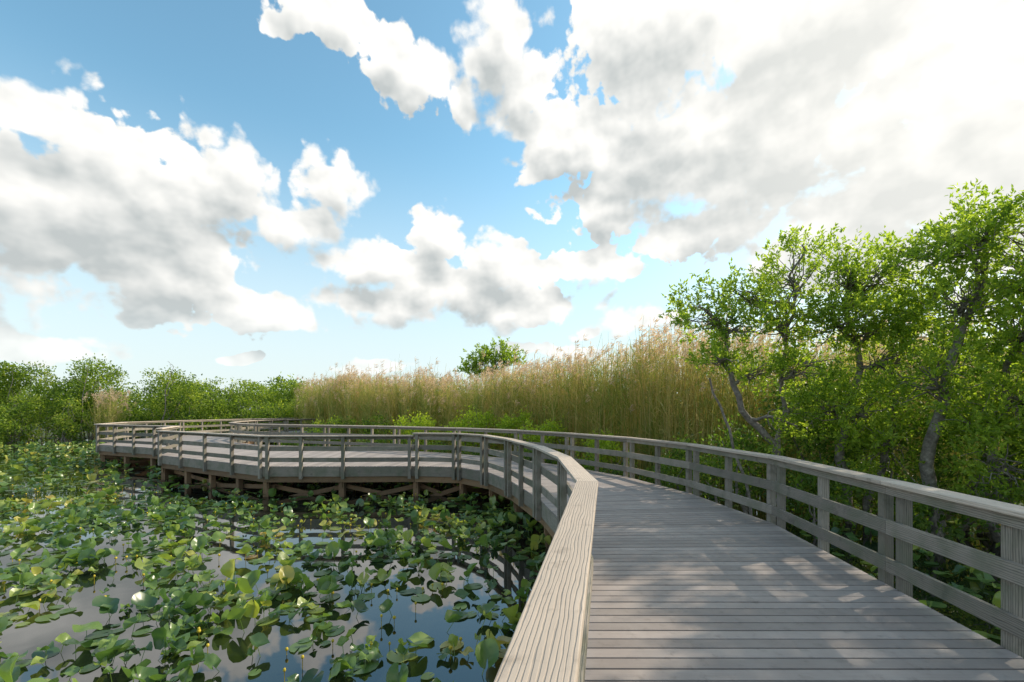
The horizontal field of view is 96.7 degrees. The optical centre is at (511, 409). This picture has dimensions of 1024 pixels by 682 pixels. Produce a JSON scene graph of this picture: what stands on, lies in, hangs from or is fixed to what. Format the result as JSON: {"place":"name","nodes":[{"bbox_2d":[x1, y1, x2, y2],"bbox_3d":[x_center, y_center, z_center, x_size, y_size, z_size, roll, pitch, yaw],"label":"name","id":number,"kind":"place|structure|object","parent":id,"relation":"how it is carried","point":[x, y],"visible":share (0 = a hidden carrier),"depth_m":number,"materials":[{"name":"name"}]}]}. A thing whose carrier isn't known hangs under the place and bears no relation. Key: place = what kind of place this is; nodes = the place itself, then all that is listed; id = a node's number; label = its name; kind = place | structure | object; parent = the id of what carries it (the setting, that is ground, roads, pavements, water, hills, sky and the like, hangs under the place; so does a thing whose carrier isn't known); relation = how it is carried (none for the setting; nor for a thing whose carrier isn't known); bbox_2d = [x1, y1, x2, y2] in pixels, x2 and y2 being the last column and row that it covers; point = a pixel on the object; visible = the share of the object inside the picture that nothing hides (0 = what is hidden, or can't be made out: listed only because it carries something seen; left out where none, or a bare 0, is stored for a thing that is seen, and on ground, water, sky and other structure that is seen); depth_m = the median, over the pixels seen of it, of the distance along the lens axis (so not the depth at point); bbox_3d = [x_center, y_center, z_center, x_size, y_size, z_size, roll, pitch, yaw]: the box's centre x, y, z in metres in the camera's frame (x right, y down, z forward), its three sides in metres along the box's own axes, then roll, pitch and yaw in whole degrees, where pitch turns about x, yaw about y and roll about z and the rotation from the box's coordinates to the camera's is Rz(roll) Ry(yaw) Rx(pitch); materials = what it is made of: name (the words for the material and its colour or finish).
{"place":"outdoors","nodes":[
{"label":"outdoors","id":0,"kind":"place"},
{"bbox_2d":[0,439,1000,681],"bbox_3d":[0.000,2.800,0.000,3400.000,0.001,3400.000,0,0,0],"label":"water","id":1,"kind":"structure","parent":0,"point":[281,633],"depth_m":7.38,"materials":[{"name":"black liquid"}]},
{"bbox_2d":[65,370,97,440],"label":"bare snag","id":2,"kind":"object","parent":1,"relation":"on","point":[82,396],"visible":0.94,"depth_m":40.56,"materials":[{"name":"grey plant"}]},
{"bbox_2d":[81,386,138,442],"bbox_3d":[-34.728,0.368,39.002,4.222,5.063,3.510,0,0,0],"label":"reed clump","id":3,"kind":"object","parent":1,"relation":"in","point":[113,412],"visible":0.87,"depth_m":38.96,"materials":[{"name":"beige plant"}]},
{"bbox_2d":[160,362,174,424],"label":"bare snag","id":4,"kind":"object","parent":1,"relation":"on","point":[166,395],"visible":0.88,"depth_m":40.55,"materials":[{"name":"grey plant"}]},
{"bbox_2d":[2,471,476,681],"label":"spatterdock buds","id":5,"kind":"object","parent":1,"relation":"on","point":[450,647],"visible":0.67,"depth_m":7.05,"materials":[{"name":"plant"}]},
{"bbox_2d":[306,413,361,445],"bbox_3d":[-10.932,1.603,28.605,3.909,2.853,2.455,0,0,-13],"label":"willow shrub","id":6,"kind":"object","parent":1,"relation":"on","point":[335,430],"visible":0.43,"depth_m":28.39,"materials":[{"name":"green plant"}]},
{"bbox_2d":[355,412,393,442],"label":"willow shrub","id":7,"kind":"object","parent":1,"relation":"in","point":[368,431],"visible":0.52,"depth_m":27.45,"materials":[{"name":"green plant"}]},
{"bbox_2d":[391,410,444,451],"bbox_3d":[-5.101,1.527,24.955,3.108,3.078,2.797,0,0,34],"label":"willow shrub","id":8,"kind":"object","parent":1,"relation":"in","point":[430,423],"visible":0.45,"depth_m":24.74,"materials":[{"name":"green plant"}]},
{"bbox_2d":[444,404,501,455],"bbox_3d":[-1.951,1.401,24.011,3.660,3.436,2.776,0,0,0],"label":"willow shrub","id":9,"kind":"object","parent":1,"relation":"in","point":[483,424],"visible":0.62,"depth_m":23.85,"materials":[{"name":"green plant"}]},
{"bbox_2d":[273,422,699,491],"bbox_3d":[-3.513,1.971,21.615,24.023,2.571,4.074,0,0,34],"label":"waterside shrub","id":10,"kind":"object","parent":1,"relation":"in","point":[616,472],"visible":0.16,"depth_m":19.11,"materials":[{"name":"green plant"}]},
{"bbox_2d":[453,336,526,380],"bbox_3d":[-1.664,-1.337,33.980,5.664,8.311,2.981,0,0,0],"label":"slender tree","id":11,"kind":"object","parent":1,"relation":"on","point":[486,358],"visible":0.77,"depth_m":33.73,"materials":[{"name":"green plant"}]},
{"bbox_2d":[0,497,993,681],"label":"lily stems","id":12,"kind":"object","parent":1,"relation":"on","point":[291,584],"visible":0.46,"depth_m":7.81,"materials":[{"name":"green plant"}]},
{"bbox_2d":[0,439,1000,681],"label":"lily pads","id":13,"kind":"object","parent":1,"relation":"on","point":[489,648],"visible":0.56,"depth_m":7.69,"materials":[{"name":"green plant"}]},
{"bbox_2d":[495,405,533,457],"bbox_3d":[0.027,1.384,22.629,1.949,3.262,1.862,0,0,-26],"label":"willow shrub","id":14,"kind":"object","parent":1,"relation":"in","point":[507,423],"visible":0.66,"depth_m":22.51,"materials":[{"name":"green plant"}]},
{"bbox_2d":[517,417,569,463],"bbox_3d":[1.380,1.634,20.831,2.770,2.775,2.481,0,0,29],"label":"willow shrub","id":15,"kind":"object","parent":1,"relation":"on","point":[542,428],"visible":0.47,"depth_m":20.61,"materials":[{"name":"green plant"}]},
{"bbox_2d":[575,428,637,474],"bbox_3d":[3.576,1.917,18.023,2.280,2.545,2.102,0,0,-35],"label":"willow shrub","id":16,"kind":"object","parent":1,"relation":"on","point":[608,445],"visible":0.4,"depth_m":17.70,"materials":[{"name":"green plant"}]},
{"bbox_2d":[658,224,870,518],"bbox_3d":[6.104,-0.833,11.468,4.827,7.697,2.708,0,0,0],"label":"pond apple tree","id":17,"kind":"object","parent":1,"relation":"on","point":[764,302],"visible":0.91,"depth_m":11.28,"materials":[{"name":"green plant"}]},
{"bbox_2d":[650,318,1023,547],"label":"understory shrub","id":18,"kind":"object","parent":1,"relation":"on","point":[921,510],"visible":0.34,"depth_m":11.32,"materials":[{"name":"green plant"}]},
{"bbox_2d":[776,222,1001,524],"bbox_3d":[8.671,-0.706,10.790,4.732,7.466,2.822,0,0,0],"label":"pond apple tree","id":19,"kind":"object","parent":1,"relation":"on","point":[861,300],"visible":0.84,"depth_m":10.59,"materials":[{"name":"green plant"}]},
{"bbox_2d":[865,178,1023,542],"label":"pond apple tree","id":20,"kind":"object","parent":1,"relation":"on","point":[974,243],"visible":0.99,"depth_m":9.26,"materials":[{"name":"green plant"}]},
{"bbox_2d":[0,0,1023,410],"label":"sky","id":21,"kind":"structure","parent":0,"point":[254,190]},
{"bbox_2d":[6,410,1023,505],"bbox_3d":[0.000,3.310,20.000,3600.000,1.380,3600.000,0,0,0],"label":"ground","id":22,"kind":"structure","parent":0,"point":[430,450],"depth_m":44.95,"materials":[{"name":"green plant"}]},
{"bbox_2d":[0,353,318,443],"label":"mangrove thicket","id":23,"kind":"object","parent":22,"relation":"on","point":[67,425],"visible":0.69,"depth_m":41.85,"materials":[{"name":"green plant"}]},
{"bbox_2d":[2,318,1021,459],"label":"distant tree line","id":24,"kind":"object","parent":22,"relation":"on","point":[279,381],"visible":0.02,"depth_m":68.06,"materials":[{"name":"green plant"}]},
{"bbox_2d":[99,431,1023,681],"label":"wooden boardwalk","id":25,"kind":"structure","parent":22,"relation":"on","point":[688,587],"depth_m":4.49,"materials":[{"name":"grey wood"}]},
{"bbox_2d":[94,418,597,681],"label":"wooden railing","id":26,"kind":"object","parent":25,"relation":"attached to","point":[549,641],"visible":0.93,"depth_m":5.06,"materials":[{"name":"grey wood"}]},
{"bbox_2d":[228,419,1023,658],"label":"wooden railing","id":27,"kind":"object","parent":25,"relation":"attached to","point":[1007,568],"visible":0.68,"depth_m":5.06,"materials":[{"name":"grey wood"}]},
{"bbox_2d":[289,304,1023,491],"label":"reed bed","id":28,"kind":"object","parent":22,"relation":"on","point":[361,398],"visible":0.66,"depth_m":20.65,"materials":[{"name":"beige plant"}]}
]}

